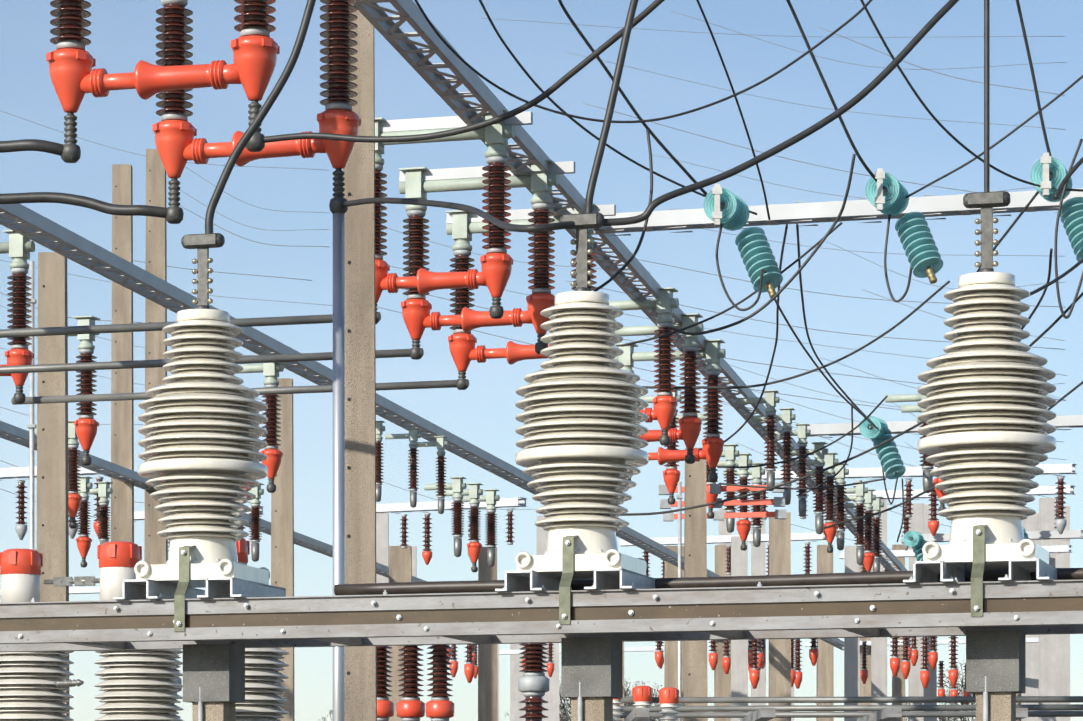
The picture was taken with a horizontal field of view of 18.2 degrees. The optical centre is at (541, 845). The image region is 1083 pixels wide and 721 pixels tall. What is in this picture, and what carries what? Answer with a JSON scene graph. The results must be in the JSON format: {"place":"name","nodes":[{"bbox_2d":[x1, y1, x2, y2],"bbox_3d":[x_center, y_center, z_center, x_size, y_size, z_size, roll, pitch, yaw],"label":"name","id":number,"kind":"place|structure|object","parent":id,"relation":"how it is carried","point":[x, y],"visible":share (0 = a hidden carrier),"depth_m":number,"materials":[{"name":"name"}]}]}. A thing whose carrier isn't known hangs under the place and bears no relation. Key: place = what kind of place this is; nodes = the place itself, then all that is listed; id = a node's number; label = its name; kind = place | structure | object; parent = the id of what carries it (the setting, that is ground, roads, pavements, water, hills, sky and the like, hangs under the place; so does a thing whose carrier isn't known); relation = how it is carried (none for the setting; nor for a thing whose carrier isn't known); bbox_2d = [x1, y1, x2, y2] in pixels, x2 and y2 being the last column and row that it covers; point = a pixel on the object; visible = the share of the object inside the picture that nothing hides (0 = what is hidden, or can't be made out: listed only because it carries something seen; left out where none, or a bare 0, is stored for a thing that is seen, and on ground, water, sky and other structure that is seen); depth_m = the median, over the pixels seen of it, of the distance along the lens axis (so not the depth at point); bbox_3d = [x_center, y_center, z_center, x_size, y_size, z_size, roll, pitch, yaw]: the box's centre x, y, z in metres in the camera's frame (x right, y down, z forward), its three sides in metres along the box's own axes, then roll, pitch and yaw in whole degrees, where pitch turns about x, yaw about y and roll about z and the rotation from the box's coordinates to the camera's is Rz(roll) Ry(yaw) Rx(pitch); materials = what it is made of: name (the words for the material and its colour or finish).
{"place":"outdoors","nodes":[
{"label":"outdoors","id":0,"kind":"place"},
{"bbox_2d":[318,710,332,720],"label":"tree","id":1,"kind":"object","parent":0,"point":[327,715],"visible":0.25,"depth_m":338.96,"materials":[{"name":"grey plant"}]},
{"bbox_2d":[0,0,907,649],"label":"gantry steelwork","id":2,"kind":"object","parent":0,"point":[52,236],"visible":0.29,"depth_m":29.40,"materials":[{"name":"paint"}]},
{"bbox_2d":[0,230,283,492],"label":"hanging switch","id":3,"kind":"object","parent":2,"relation":"hanging from","point":[18,248],"visible":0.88,"depth_m":31.86,"materials":[{"name":"brown ceramic"}]},
{"bbox_2d":[46,0,360,223],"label":"hanging switch","id":4,"kind":"object","parent":2,"relation":"hanging from","point":[174,75],"visible":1,"depth_m":18.50,"materials":[{"name":"red metal"}]},
{"bbox_2d":[375,110,615,389],"bbox_3d":[-0.406,-4.287,24.826,1.371,1.396,3.696,0,0,11],"label":"hanging switch","id":5,"kind":"object","parent":2,"relation":"hanging from","point":[496,178],"visible":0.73,"depth_m":24.67,"materials":[{"name":"red metal"}]},
{"bbox_2d":[35,389,969,703],"bbox_3d":[2.496,-4.222,63.618,9.123,1.824,55.050,0,0,9],"label":"hanging switch","id":6,"kind":"object","parent":2,"relation":"hanging from","point":[771,417],"visible":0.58,"depth_m":37.85,"materials":[{"name":"metal"}]},
{"bbox_2d":[609,287,725,481],"bbox_3d":[0.985,-4.287,31.994,1.128,1.396,3.450,0,0,10],"label":"hanging switch","id":7,"kind":"object","parent":2,"relation":"hanging from","point":[665,355],"visible":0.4,"depth_m":31.76,"materials":[{"name":"red metal"}]},
{"bbox_2d":[594,188,1082,542],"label":"cross beam steelwork","id":8,"kind":"object","parent":2,"relation":"on","point":[858,210],"visible":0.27,"depth_m":26.58,"materials":[{"name":"paint"}]},
{"bbox_2d":[703,153,1082,560],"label":"glass insulator strings","id":9,"kind":"object","parent":2,"relation":"attached to","point":[727,209],"visible":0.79,"depth_m":24.96,"materials":[{"name":"teal glass"}]},
{"bbox_2d":[0,11,1066,549],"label":"overhead lines","id":10,"kind":"object","parent":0,"point":[706,229],"visible":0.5,"depth_m":147.06,"materials":[{"name":"metal"}]},
{"bbox_2d":[505,687,570,720],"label":"tree","id":11,"kind":"object","parent":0,"point":[563,715],"visible":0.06,"depth_m":299.73,"materials":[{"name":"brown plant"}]},
{"bbox_2d":[0,0,1082,720],"label":"sky","id":12,"kind":"structure","parent":0,"point":[834,84],"materials":[{"name":"blue"}]},
{"bbox_2d":[559,677,661,720],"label":"tree","id":13,"kind":"object","parent":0,"point":[625,693],"visible":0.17,"depth_m":288.22,"materials":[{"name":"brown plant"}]},
{"bbox_2d":[624,685,660,720],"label":"tree","id":14,"kind":"object","parent":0,"point":[652,704],"visible":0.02,"depth_m":309.24,"materials":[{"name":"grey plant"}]},
{"bbox_2d":[619,696,1082,720],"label":"bus tubes","id":15,"kind":"object","parent":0,"point":[768,713],"visible":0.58,"depth_m":29.76,"materials":[{"name":"grey paint"}]},
{"bbox_2d":[905,703,960,720],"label":"tree","id":16,"kind":"object","parent":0,"point":[949,719],"visible":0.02,"depth_m":320.39,"materials":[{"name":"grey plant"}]},
{"bbox_2d":[907,660,975,720],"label":"tree","id":17,"kind":"object","parent":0,"point":[959,690],"visible":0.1,"depth_m":299.81,"materials":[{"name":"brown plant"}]},
{"bbox_3d":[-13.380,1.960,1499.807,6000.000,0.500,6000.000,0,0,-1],"label":"ground","id":18,"kind":"structure","parent":0,"visible":0},
{"bbox_2d":[0,538,288,720],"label":"red cap columns","id":19,"kind":"structure","parent":18,"relation":"on","point":[138,685],"depth_m":17.04,"materials":[{"name":"white ceramic"}]},
{"bbox_2d":[172,643,678,720],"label":"post insulators","id":20,"kind":"object","parent":18,"relation":"on","point":[533,683],"visible":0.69,"depth_m":25.96,"materials":[{"name":"brown ceramic"}]},
{"bbox_2d":[0,386,1038,720],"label":"yard equipment","id":21,"kind":"object","parent":18,"relation":"on","point":[866,500],"visible":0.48,"depth_m":45.32,"materials":[{"name":"metal"}]},
{"bbox_2d":[27,4,1020,720],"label":"concrete poles","id":22,"kind":"object","parent":18,"relation":"on","point":[685,668],"visible":0.44,"depth_m":35.79,"materials":[{"name":"concrete"}]},
{"bbox_2d":[0,463,1076,720],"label":"yard steelwork","id":23,"kind":"object","parent":18,"relation":"on","point":[1054,649],"visible":0.38,"depth_m":62.95,"materials":[{"name":"grey metal"}]},
{"bbox_2d":[0,568,1082,720],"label":"equipment rail frame","id":24,"kind":"object","parent":18,"relation":"on","point":[216,638],"visible":0.9,"depth_m":14.80,"materials":[{"name":"grey paint"}]},
{"bbox_2d":[113,233,285,631],"bbox_3d":[-1.528,-1.866,15.389,0.611,1.822,0.680,0,0,16],"label":"porcelain housing","id":25,"kind":"object","parent":24,"relation":"on","point":[202,469],"visible":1,"depth_m":15.21,"materials":[{"name":"ceramic"}]},
{"bbox_2d":[495,213,655,624],"bbox_3d":[0.186,-1.866,14.898,0.611,1.822,0.680,0,0,16],"label":"porcelain housing","id":26,"kind":"object","parent":24,"relation":"on","point":[581,456],"visible":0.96,"depth_m":14.71,"materials":[{"name":"ceramic"}]},
{"bbox_2d":[903,191,1056,616],"bbox_3d":[1.900,-1.866,14.407,0.611,1.822,0.680,0,0,16],"label":"porcelain housing","id":27,"kind":"object","parent":24,"relation":"on","point":[987,443],"visible":1,"depth_m":14.23,"materials":[{"name":"ceramic"}]},
{"bbox_2d":[0,0,1082,720],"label":"conductors","id":28,"kind":"object","parent":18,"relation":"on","point":[336,318],"visible":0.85,"depth_m":20.49,"materials":[{"name":"metal"}]}
]}

